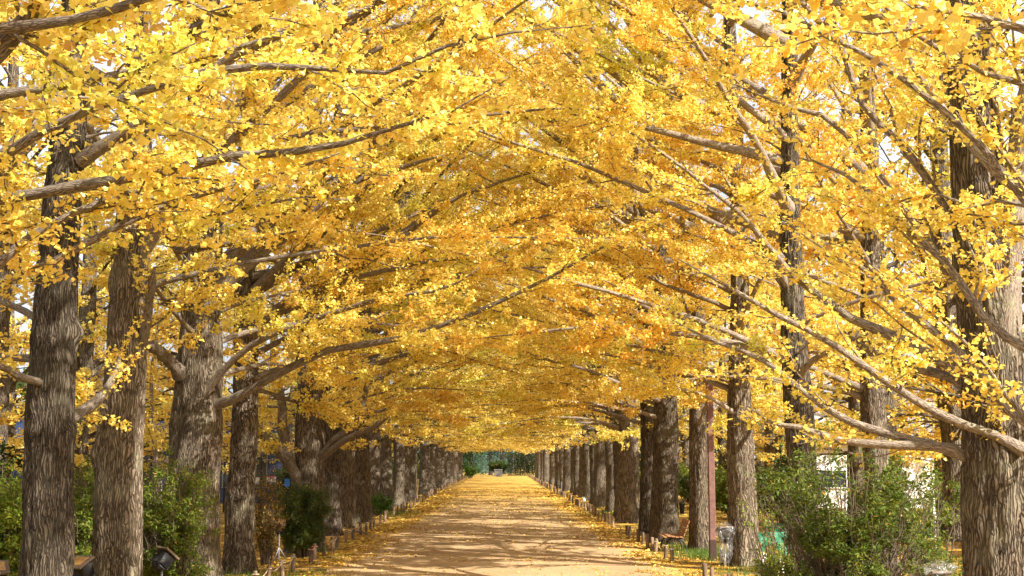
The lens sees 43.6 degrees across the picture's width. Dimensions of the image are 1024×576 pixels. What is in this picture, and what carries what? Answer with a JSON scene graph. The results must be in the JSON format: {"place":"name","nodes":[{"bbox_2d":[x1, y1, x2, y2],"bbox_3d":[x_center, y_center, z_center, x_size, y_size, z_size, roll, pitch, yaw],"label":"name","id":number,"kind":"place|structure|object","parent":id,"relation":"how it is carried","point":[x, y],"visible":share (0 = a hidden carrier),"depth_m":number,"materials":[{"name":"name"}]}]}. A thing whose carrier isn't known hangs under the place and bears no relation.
{"place":"outdoors","nodes":[
{"label":"outdoors","id":0,"kind":"place"},
{"bbox_2d":[325,477,683,575],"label":"path","id":1,"kind":"structure","parent":0,"point":[479,554],"depth_m":37.76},
{"bbox_2d":[0,0,1023,461],"label":"sky","id":2,"kind":"structure","parent":0,"point":[752,11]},
{"bbox_2d":[90,462,962,575],"bbox_3d":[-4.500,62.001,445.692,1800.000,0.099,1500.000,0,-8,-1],"label":"ground","id":3,"kind":"structure","parent":0,"point":[696,564],"depth_m":37.37,"materials":[{"name":"yellow plant"}]},
{"bbox_2d":[0,453,22,575],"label":"shrub","id":4,"kind":"object","parent":3,"relation":"on","point":[10,528],"visible":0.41,"depth_m":18.52,"materials":[{"name":"green plant"}]},
{"bbox_2d":[0,440,22,513],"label":"shrub","id":5,"kind":"object","parent":3,"relation":"on","point":[2,447],"visible":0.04,"depth_m":27.90,"materials":[{"name":"green plant"}]},
{"bbox_2d":[0,405,24,426],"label":"ginkgo tree","id":6,"kind":"object","parent":3,"relation":"on","point":[5,419],"visible":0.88,"depth_m":29.91,"materials":[{"name":"yellow plant"}]},
{"bbox_2d":[0,5,110,431],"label":"ginkgo tree","id":7,"kind":"object","parent":3,"relation":"on","point":[20,342],"visible":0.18,"depth_m":25.27,"materials":[{"name":"yellow plant"}]},
{"bbox_2d":[6,186,111,477],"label":"ginkgo tree","id":8,"kind":"object","parent":3,"relation":"on","point":[13,394],"visible":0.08,"depth_m":54.53,"materials":[{"name":"yellow plant"}]},
{"bbox_2d":[73,555,94,575],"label":"spotlight","id":9,"kind":"object","parent":3,"relation":"on","point":[83,565],"visible":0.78,"depth_m":18.85,"materials":[{"name":"black metal"}]},
{"bbox_2d":[74,450,94,555],"bbox_3d":[-7.359,4.128,22.045,1.760,2.666,2.110,-4,-9,26],"label":"shrub","id":10,"kind":"object","parent":3,"relation":"on","point":[83,520],"visible":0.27,"depth_m":21.66,"materials":[{"name":"green plant"}]},
{"bbox_2d":[0,12,172,475],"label":"ginkgo tree","id":11,"kind":"object","parent":3,"relation":"on","point":[12,71],"visible":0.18,"depth_m":33.81,"materials":[{"name":"yellow plant"}]},
{"bbox_2d":[17,221,173,505],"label":"ginkgo tree","id":12,"kind":"object","parent":3,"relation":"on","point":[101,378],"visible":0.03,"depth_m":63.80,"materials":[{"name":"yellow plant"}]},
{"bbox_2d":[8,53,235,511],"bbox_3d":[-12.152,0.114,39.375,8.235,15.714,8.969,4,-8,-26],"label":"ginkgo tree","id":13,"kind":"object","parent":3,"relation":"on","point":[87,313],"visible":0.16,"depth_m":38.85,"materials":[{"name":"yellow plant"}]},
{"bbox_2d":[12,403,295,502],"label":"clubhouse","id":14,"kind":"structure","parent":3,"relation":"on","point":[20,423],"depth_m":73.15,"materials":[{"name":"metal"}]},
{"bbox_2d":[221,448,267,487],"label":"window","id":15,"kind":"structure","parent":14,"relation":"in","point":[264,472],"depth_m":73.09,"materials":[{"name":"metal"}]},
{"bbox_2d":[144,306,174,535],"bbox_3d":[-7.551,3.100,26.842,1.383,5.961,3.347,0,-8,-1],"label":"young ginkgo","id":16,"kind":"object","parent":3,"relation":"on","point":[152,429],"visible":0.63,"depth_m":27.26,"materials":[{"name":"yellow plant"}]},
{"bbox_2d":[151,546,179,575],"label":"spotlight","id":17,"kind":"object","parent":3,"relation":"on","point":[163,558],"visible":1,"depth_m":21.33,"materials":[{"name":"black metal"}]},
{"bbox_2d":[89,204,272,473],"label":"ginkgo tree","id":18,"kind":"object","parent":3,"relation":"on","point":[157,250],"visible":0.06,"depth_m":50.72,"materials":[{"name":"yellow plant"}]},
{"bbox_2d":[143,445,221,575],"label":"shrub","id":19,"kind":"object","parent":3,"relation":"on","point":[177,532],"visible":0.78,"depth_m":21.89,"materials":[{"name":"green plant"}]},
{"bbox_2d":[78,77,297,472],"bbox_3d":[-12.445,0.454,45.209,8.658,16.621,9.269,-6,-10,40],"label":"ginkgo tree","id":20,"kind":"object","parent":3,"relation":"on","point":[226,438],"visible":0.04,"depth_m":44.95,"materials":[{"name":"yellow plant"}]},
{"bbox_2d":[89,414,294,512],"bbox_3d":[-14.967,8.111,59.341,10.335,4.630,0.089,0,-8,-1],"label":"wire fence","id":21,"kind":"object","parent":3,"relation":"on","point":[257,466],"visible":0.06,"depth_m":59.30,"materials":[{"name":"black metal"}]},
{"bbox_2d":[94,231,290,454],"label":"ginkgo tree","id":22,"kind":"object","parent":3,"relation":"on","point":[222,446],"visible":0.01,"depth_m":58.37,"materials":[{"name":"yellow plant"}]},
{"bbox_2d":[0,0,397,188],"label":"ginkgo tree","id":23,"kind":"object","parent":3,"relation":"on","point":[39,18],"visible":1,"depth_m":7.42,"materials":[{"name":"yellow plant"}]},
{"bbox_2d":[157,224,294,470],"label":"ginkgo tree","id":24,"kind":"object","parent":3,"relation":"on","point":[284,362],"visible":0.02,"depth_m":66.02,"materials":[{"name":"yellow plant"}]},
{"bbox_2d":[254,464,291,564],"bbox_3d":[-5.864,5.423,30.702,1.157,2.388,1.020,2,-8,-18],"label":"dry shrub","id":25,"kind":"object","parent":3,"relation":"on","point":[265,540],"visible":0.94,"depth_m":30.54,"materials":[{"name":"brown plant"}]},
{"bbox_2d":[269,464,290,501],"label":"shrub","id":26,"kind":"object","parent":3,"relation":"on","point":[280,479],"visible":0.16,"depth_m":65.02,"materials":[{"name":"green plant"}]},
{"bbox_2d":[227,246,340,464],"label":"ginkgo tree","id":27,"kind":"object","parent":3,"relation":"on","point":[285,389],"visible":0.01,"depth_m":74.99,"materials":[{"name":"yellow plant"}]},
{"bbox_2d":[270,481,334,557],"bbox_3d":[-5.390,5.961,33.093,1.695,1.962,1.802,-6,-10,40],"label":"feathery shrub","id":28,"kind":"object","parent":3,"relation":"on","point":[304,530],"visible":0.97,"depth_m":32.73,"materials":[{"name":"green plant"}]},
{"bbox_2d":[223,562,387,575],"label":"grass","id":29,"kind":"structure","parent":3,"relation":"on","point":[285,571],"depth_m":27.66,"materials":[{"name":"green plant"}]},
{"bbox_2d":[0,0,614,298],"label":"ginkgo tree","id":30,"kind":"object","parent":3,"relation":"on","point":[169,180],"visible":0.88,"depth_m":10.27,"materials":[{"name":"yellow plant"}]},
{"bbox_2d":[0,0,649,575],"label":"ginkgo tree","id":31,"kind":"object","parent":3,"relation":"on","point":[116,456],"visible":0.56,"depth_m":20.19,"materials":[{"name":"yellow plant"}]},
{"bbox_2d":[0,0,668,575],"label":"ginkgo tree","id":32,"kind":"object","parent":3,"relation":"on","point":[198,368],"visible":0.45,"depth_m":24.03,"materials":[{"name":"yellow plant"}]},
{"bbox_2d":[0,0,738,575],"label":"ginkgo tree","id":33,"kind":"object","parent":3,"relation":"on","point":[54,412],"visible":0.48,"depth_m":17.24,"materials":[{"name":"yellow plant"}]},
{"bbox_2d":[371,491,394,516],"bbox_3d":[-5.827,9.418,56.153,1.595,1.214,1.509,-2,-8,16],"label":"shrub","id":34,"kind":"object","parent":3,"relation":"on","point":[381,506],"visible":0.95,"depth_m":55.93,"materials":[{"name":"green plant"}]},
{"bbox_2d":[16,350,754,472],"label":"distant wood","id":35,"kind":"object","parent":3,"relation":"on","point":[19,385],"visible":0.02,"depth_m":235.76,"materials":[{"name":"green plant"}]},
{"bbox_2d":[221,0,552,528],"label":"ginkgo tree","id":36,"kind":"object","parent":3,"relation":"on","point":[348,504],"visible":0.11,"depth_m":46.66,"materials":[{"name":"yellow plant"}]},
{"bbox_2d":[156,0,622,553],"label":"ginkgo tree","id":37,"kind":"object","parent":3,"relation":"on","point":[302,460],"visible":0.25,"depth_m":34.78,"materials":[{"name":"yellow plant"}]},
{"bbox_2d":[223,0,576,535],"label":"ginkgo tree","id":38,"kind":"object","parent":3,"relation":"on","point":[332,487],"visible":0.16,"depth_m":43.41,"materials":[{"name":"yellow plant"}]},
{"bbox_2d":[163,0,657,574],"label":"ginkgo tree","id":39,"kind":"object","parent":3,"relation":"on","point":[239,554],"visible":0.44,"depth_m":28.38,"materials":[{"name":"yellow plant"}]},
{"bbox_2d":[258,1,573,522],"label":"ginkgo tree","id":40,"kind":"object","parent":3,"relation":"on","point":[362,478],"visible":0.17,"depth_m":50.67,"materials":[{"name":"yellow plant"}]},
{"bbox_2d":[292,130,570,510],"bbox_3d":[-3.891,-0.011,63.016,13.365,22.186,12.633,-5,-9,34],"label":"ginkgo tree","id":41,"kind":"object","parent":3,"relation":"on","point":[386,469],"visible":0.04,"depth_m":61.53,"materials":[{"name":"yellow plant"}]},
{"bbox_2d":[292,39,593,515],"bbox_3d":[-3.919,-1.290,57.330,13.110,23.247,14.866,3,-8,-22],"label":"ginkgo tree","id":42,"kind":"object","parent":3,"relation":"on","point":[375,455],"visible":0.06,"depth_m":56.57,"materials":[{"name":"yellow plant"}]},
{"bbox_2d":[391,285,497,489],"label":"ginkgo tree","id":43,"kind":"object","parent":3,"relation":"on","point":[434,464],"visible":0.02,"depth_m":105.36,"materials":[{"name":"yellow plant"}]},
{"bbox_2d":[325,126,566,507],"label":"ginkgo tree","id":44,"kind":"object","parent":3,"relation":"on","point":[398,490],"visible":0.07,"depth_m":66.56,"materials":[{"name":"yellow plant"}]},
{"bbox_2d":[391,196,508,497],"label":"ginkgo tree","id":45,"kind":"object","parent":3,"relation":"on","point":[452,442],"visible":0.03,"depth_m":84.55,"materials":[{"name":"yellow plant"}]},
{"bbox_2d":[379,192,521,494],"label":"ginkgo tree","id":46,"kind":"object","parent":3,"relation":"on","point":[424,482],"visible":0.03,"depth_m":89.32,"materials":[{"name":"yellow plant"}]},
{"bbox_2d":[378,163,529,503],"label":"ginkgo tree","id":47,"kind":"object","parent":3,"relation":"on","point":[407,466],"visible":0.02,"depth_m":72.86,"materials":[{"name":"yellow plant"}]},
{"bbox_2d":[392,244,521,490],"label":"ginkgo tree","id":48,"kind":"object","parent":3,"relation":"on","point":[431,468],"visible":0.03,"depth_m":99.85,"materials":[{"name":"yellow plant"}]},
{"bbox_2d":[380,133,538,500],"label":"ginkgo tree","id":49,"kind":"object","parent":3,"relation":"on","point":[412,481],"visible":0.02,"depth_m":77.68,"materials":[{"name":"yellow plant"}]},
{"bbox_2d":[418,284,510,485],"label":"ginkgo tree","id":50,"kind":"object","parent":3,"relation":"on","point":[445,464],"visible":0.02,"depth_m":122.36,"materials":[{"name":"yellow plant"}]},
{"bbox_2d":[419,281,515,484],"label":"ginkgo tree","id":51,"kind":"object","parent":3,"relation":"on","point":[443,450],"visible":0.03,"depth_m":116.18,"materials":[{"name":"yellow plant"}]},
{"bbox_2d":[419,354,519,487],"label":"ginkgo tree","id":52,"kind":"object","parent":3,"relation":"on","point":[438,479],"visible":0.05,"depth_m":111.20,"materials":[{"name":"yellow plant"}]},
{"bbox_2d":[462,450,487,474],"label":"evergreen tree","id":53,"kind":"object","parent":3,"relation":"on","point":[471,457],"visible":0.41,"depth_m":197.32,"materials":[{"name":"green plant"}]},
{"bbox_2d":[473,448,513,472],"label":"net fence","id":54,"kind":"object","parent":3,"relation":"on","point":[485,469],"visible":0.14,"depth_m":225.88,"materials":[{"name":"metal"}]},
{"bbox_2d":[486,459,508,473],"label":"shrub","id":55,"kind":"object","parent":3,"relation":"on","point":[498,464],"visible":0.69,"depth_m":198.45,"materials":[{"name":"green plant"}]},
{"bbox_2d":[446,281,570,490],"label":"ginkgo tree","id":56,"kind":"object","parent":3,"relation":"on","point":[566,472],"visible":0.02,"depth_m":100.20,"materials":[{"name":"yellow plant"}]},
{"bbox_2d":[486,354,548,481],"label":"ginkgo tree","id":57,"kind":"object","parent":3,"relation":"on","point":[545,467],"visible":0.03,"depth_m":139.31,"materials":[{"name":"plant"}]},
{"bbox_2d":[478,277,559,487],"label":"ginkgo tree","id":58,"kind":"object","parent":3,"relation":"on","point":[557,485],"visible":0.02,"depth_m":111.13,"materials":[{"name":"yellow plant"}]},
{"bbox_2d":[507,451,534,475],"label":"hedge","id":59,"kind":"object","parent":3,"relation":"on","point":[524,466],"visible":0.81,"depth_m":195.00,"materials":[{"name":"green plant"}]},
{"bbox_2d":[492,283,554,483],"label":"ginkgo tree","id":60,"kind":"object","parent":3,"relation":"on","point":[552,469],"visible":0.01,"depth_m":127.45,"materials":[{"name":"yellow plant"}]},
{"bbox_2d":[491,246,563,488],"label":"ginkgo tree","id":61,"kind":"object","parent":3,"relation":"on","point":[561,451],"visible":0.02,"depth_m":105.97,"materials":[{"name":"yellow plant"}]},
{"bbox_2d":[475,212,607,492],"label":"ginkgo tree","id":62,"kind":"object","parent":3,"relation":"on","point":[571,471],"visible":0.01,"depth_m":94.08,"materials":[{"name":"yellow plant"}]},
{"bbox_2d":[455,185,634,500],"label":"ginkgo tree","id":63,"kind":"object","parent":3,"relation":"on","point":[586,473],"visible":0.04,"depth_m":78.25,"materials":[{"name":"yellow plant"}]},
{"bbox_2d":[144,488,960,575],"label":"fallen leaves","id":64,"kind":"object","parent":3,"relation":"on","point":[550,494],"depth_m":42.68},
{"bbox_2d":[473,150,637,503],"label":"ginkgo tree","id":65,"kind":"object","parent":3,"relation":"on","point":[591,457],"visible":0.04,"depth_m":71.64,"materials":[{"name":"yellow plant"}]},
{"bbox_2d":[471,195,639,497],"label":"ginkgo tree","id":66,"kind":"object","parent":3,"relation":"on","point":[580,493],"visible":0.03,"depth_m":83.59,"materials":[{"name":"yellow plant"}]},
{"bbox_2d":[433,31,685,511],"bbox_3d":[2.969,-0.340,63.497,12.964,22.989,14.701,0,-8,1],"label":"ginkgo tree","id":67,"kind":"object","parent":3,"relation":"on","point":[610,499],"visible":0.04,"depth_m":60.63,"materials":[{"name":"plant"}]},
{"bbox_2d":[486,213,636,495],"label":"ginkgo tree","id":68,"kind":"object","parent":3,"relation":"on","point":[575,448],"visible":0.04,"depth_m":88.93,"materials":[{"name":"yellow plant"}]},
{"bbox_2d":[362,1,762,534],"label":"ginkgo tree","id":69,"kind":"object","parent":3,"relation":"on","point":[645,423],"visible":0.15,"depth_m":43.26,"materials":[{"name":"yellow plant"}]},
{"bbox_2d":[444,72,718,507],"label":"ginkgo tree","id":70,"kind":"object","parent":3,"relation":"on","point":[599,500],"visible":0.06,"depth_m":66.89,"materials":[{"name":"plant"}]},
{"bbox_2d":[420,0,752,522],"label":"ginkgo tree","id":71,"kind":"object","parent":3,"relation":"on","point":[627,434],"visible":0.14,"depth_m":50.80,"materials":[{"name":"yellow plant"}]},
{"bbox_2d":[454,34,721,517],"bbox_3d":[2.934,-1.316,57.511,14.070,23.344,12.572,7,-10,-41],"label":"ginkgo tree","id":72,"kind":"object","parent":3,"relation":"on","point":[615,456],"visible":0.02,"depth_m":55.26,"materials":[{"name":"yellow plant"}]},
{"bbox_2d":[363,0,833,543],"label":"ginkgo tree","id":73,"kind":"object","parent":3,"relation":"on","point":[665,472],"visible":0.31,"depth_m":38.39,"materials":[{"name":"yellow plant"}]},
{"bbox_2d":[351,0,859,549],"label":"ginkgo tree","id":74,"kind":"object","parent":3,"relation":"on","point":[697,480],"visible":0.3,"depth_m":35.17,"materials":[{"name":"yellow plant"}]},
{"bbox_2d":[275,0,1023,575],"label":"ginkgo tree","id":75,"kind":"object","parent":3,"relation":"on","point":[727,144],"visible":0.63,"depth_m":23.48,"materials":[{"name":"yellow plant"}]},
{"bbox_2d":[402,0,922,566],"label":"ginkgo tree","id":76,"kind":"object","parent":3,"relation":"on","point":[740,458],"visible":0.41,"depth_m":30.58,"materials":[{"name":"yellow plant"}]},
{"bbox_2d":[658,518,689,551],"bbox_3d":[4.472,6.826,35.404,0.741,0.853,1.500,0,-8,1],"label":"park bench","id":77,"kind":"object","parent":3,"relation":"on","point":[669,536],"visible":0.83,"depth_m":35.12,"materials":[{"name":"wood"}]},
{"bbox_2d":[647,545,727,562],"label":"grass","id":78,"kind":"structure","parent":3,"relation":"on","point":[703,553],"depth_m":33.28,"materials":[{"name":"green plant"}]},
{"bbox_2d":[636,236,748,467],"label":"ginkgo tree","id":79,"kind":"object","parent":3,"relation":"on","point":[684,441],"visible":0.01,"depth_m":89.16,"materials":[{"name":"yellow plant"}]},
{"bbox_2d":[678,466,716,500],"bbox_3d":[9.299,9.975,65.499,2.294,2.576,2.613,1,-8,-8],"label":"shrub","id":80,"kind":"object","parent":3,"relation":"on","point":[684,483],"visible":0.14,"depth_m":64.94,"materials":[{"name":"green plant"}]},
{"bbox_2d":[639,248,777,470],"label":"ginkgo tree","id":81,"kind":"object","parent":3,"relation":"on","point":[720,448],"visible":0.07,"depth_m":77.48,"materials":[{"name":"yellow plant"}]},
{"bbox_2d":[705,383,716,560],"bbox_3d":[4.995,4.568,32.130,0.200,4.450,0.200,0,-8,-1],"label":"lamp post","id":82,"kind":"object","parent":3,"relation":"on","point":[711,491],"visible":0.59,"depth_m":32.03,"materials":[{"name":"metal"}]},
{"bbox_2d":[650,561,779,575],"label":"grass","id":83,"kind":"structure","parent":3,"relation":"on","point":[739,569],"depth_m":28.72,"materials":[{"name":"green plant"}]},
{"bbox_2d":[715,526,732,566],"bbox_3d":[5.012,6.027,30.147,0.500,1.047,0.520,-1,-8,9],"label":"spotlight","id":84,"kind":"object","parent":3,"relation":"on","point":[724,533],"visible":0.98,"depth_m":30.06,"materials":[{"name":"grey metal"}]},
{"bbox_2d":[514,0,950,574],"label":"ginkgo tree","id":85,"kind":"object","parent":3,"relation":"on","point":[872,406],"visible":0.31,"depth_m":27.35,"materials":[{"name":"yellow plant"}]},
{"bbox_2d":[715,468,766,515],"bbox_3d":[9.287,8.415,52.857,2.920,2.326,2.665,-5,-9,32],"label":"shrub","id":86,"kind":"object","parent":3,"relation":"on","point":[721,497],"visible":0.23,"depth_m":52.66,"materials":[{"name":"green plant"}]},
{"bbox_2d":[678,148,839,471],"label":"ginkgo tree","id":87,"kind":"object","parent":3,"relation":"on","point":[768,449],"visible":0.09,"depth_m":67.39,"materials":[{"name":"yellow plant"}]},
{"bbox_2d":[736,485,805,575],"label":"shrub","id":88,"kind":"object","parent":3,"relation":"on","point":[779,554],"visible":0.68,"depth_m":20.29,"materials":[{"name":"green plant"}]},
{"bbox_2d":[757,532,787,574],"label":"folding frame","id":89,"kind":"object","parent":3,"relation":"on","point":[761,538],"visible":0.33,"depth_m":26.14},
{"bbox_2d":[755,441,833,528],"bbox_3d":[9.447,6.874,44.687,2.865,3.218,3.264,4,-8,-25],"label":"shrub","id":90,"kind":"object","parent":3,"relation":"on","point":[776,498],"visible":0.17,"depth_m":44.36,"materials":[{"name":"green plant"}]},
{"bbox_2d":[703,101,923,446],"bbox_3d":[14.132,0.736,58.977,10.378,19.805,11.304,-2,-8,15],"label":"ginkgo tree","id":91,"kind":"object","parent":3,"relation":"on","point":[778,431],"visible":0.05,"depth_m":58.78,"materials":[{"name":"yellow plant"}]},
{"bbox_2d":[712,75,941,521],"bbox_3d":[13.040,0.550,50.561,10.728,17.902,10.209,-4,-8,25],"label":"ginkgo tree","id":92,"kind":"object","parent":3,"relation":"on","point":[853,403],"visible":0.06,"depth_m":50.39,"materials":[{"name":"yellow plant"}]},
{"bbox_2d":[646,0,1023,575],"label":"ginkgo tree","id":93,"kind":"object","parent":3,"relation":"on","point":[989,453],"visible":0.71,"depth_m":14.91,"materials":[{"name":"yellow plant"}]},
{"bbox_2d":[754,403,934,507],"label":"hall","id":94,"kind":"structure","parent":3,"relation":"on","point":[914,466],"depth_m":65.56,"materials":[{"name":"white concrete"}]},
{"bbox_2d":[745,417,962,575],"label":"shrub","id":95,"kind":"object","parent":3,"relation":"on","point":[841,544],"visible":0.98,"depth_m":17.65,"materials":[{"name":"green plant"}]},
{"bbox_2d":[706,0,1023,80],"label":"ginkgo tree","id":96,"kind":"object","parent":3,"relation":"on","point":[933,19],"visible":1,"depth_m":6.77,"materials":[{"name":"yellow plant"}]},
{"bbox_2d":[711,0,1023,426],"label":"ginkgo tree","id":97,"kind":"object","parent":3,"relation":"on","point":[842,258],"visible":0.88,"depth_m":12.05,"materials":[{"name":"yellow plant"}]},
{"bbox_2d":[798,76,950,522],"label":"ginkgo tree","id":98,"kind":"object","parent":3,"relation":"on","point":[890,402],"visible":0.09,"depth_m":45.05,"materials":[{"name":"yellow plant"}]},
{"bbox_2d":[825,231,935,466],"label":"ginkgo tree","id":99,"kind":"object","parent":3,"relation":"on","point":[933,365],"visible":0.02,"depth_m":67.11,"materials":[{"name":"yellow plant"}]},
{"bbox_2d":[759,0,1021,542],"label":"ginkgo tree","id":100,"kind":"object","parent":3,"relation":"on","point":[951,466],"visible":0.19,"depth_m":38.59,"materials":[{"name":"yellow plant"}]},
{"bbox_2d":[867,473,962,575],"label":"shrub","id":101,"kind":"object","parent":3,"relation":"on","point":[935,567],"visible":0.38,"depth_m":19.25,"materials":[{"name":"green plant"}]},
{"bbox_2d":[811,0,1023,465],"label":"ginkgo tree","id":102,"kind":"object","parent":3,"relation":"on","point":[915,387],"visible":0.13,"depth_m":36.06,"materials":[{"name":"yellow plant"}]},
{"bbox_2d":[912,476,942,523],"bbox_3d":[13.891,6.845,40.388,2.448,2.137,2.682,2,-8,-13],"label":"shrub","id":103,"kind":"object","parent":3,"relation":"on","point":[925,487],"visible":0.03,"depth_m":40.26,"materials":[{"name":"green plant"}]},
{"bbox_2d":[897,193,1023,492],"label":"ginkgo tree","id":104,"kind":"object","parent":3,"relation":"on","point":[938,464],"visible":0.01,"depth_m":57.37,"materials":[{"name":"yellow plant"}]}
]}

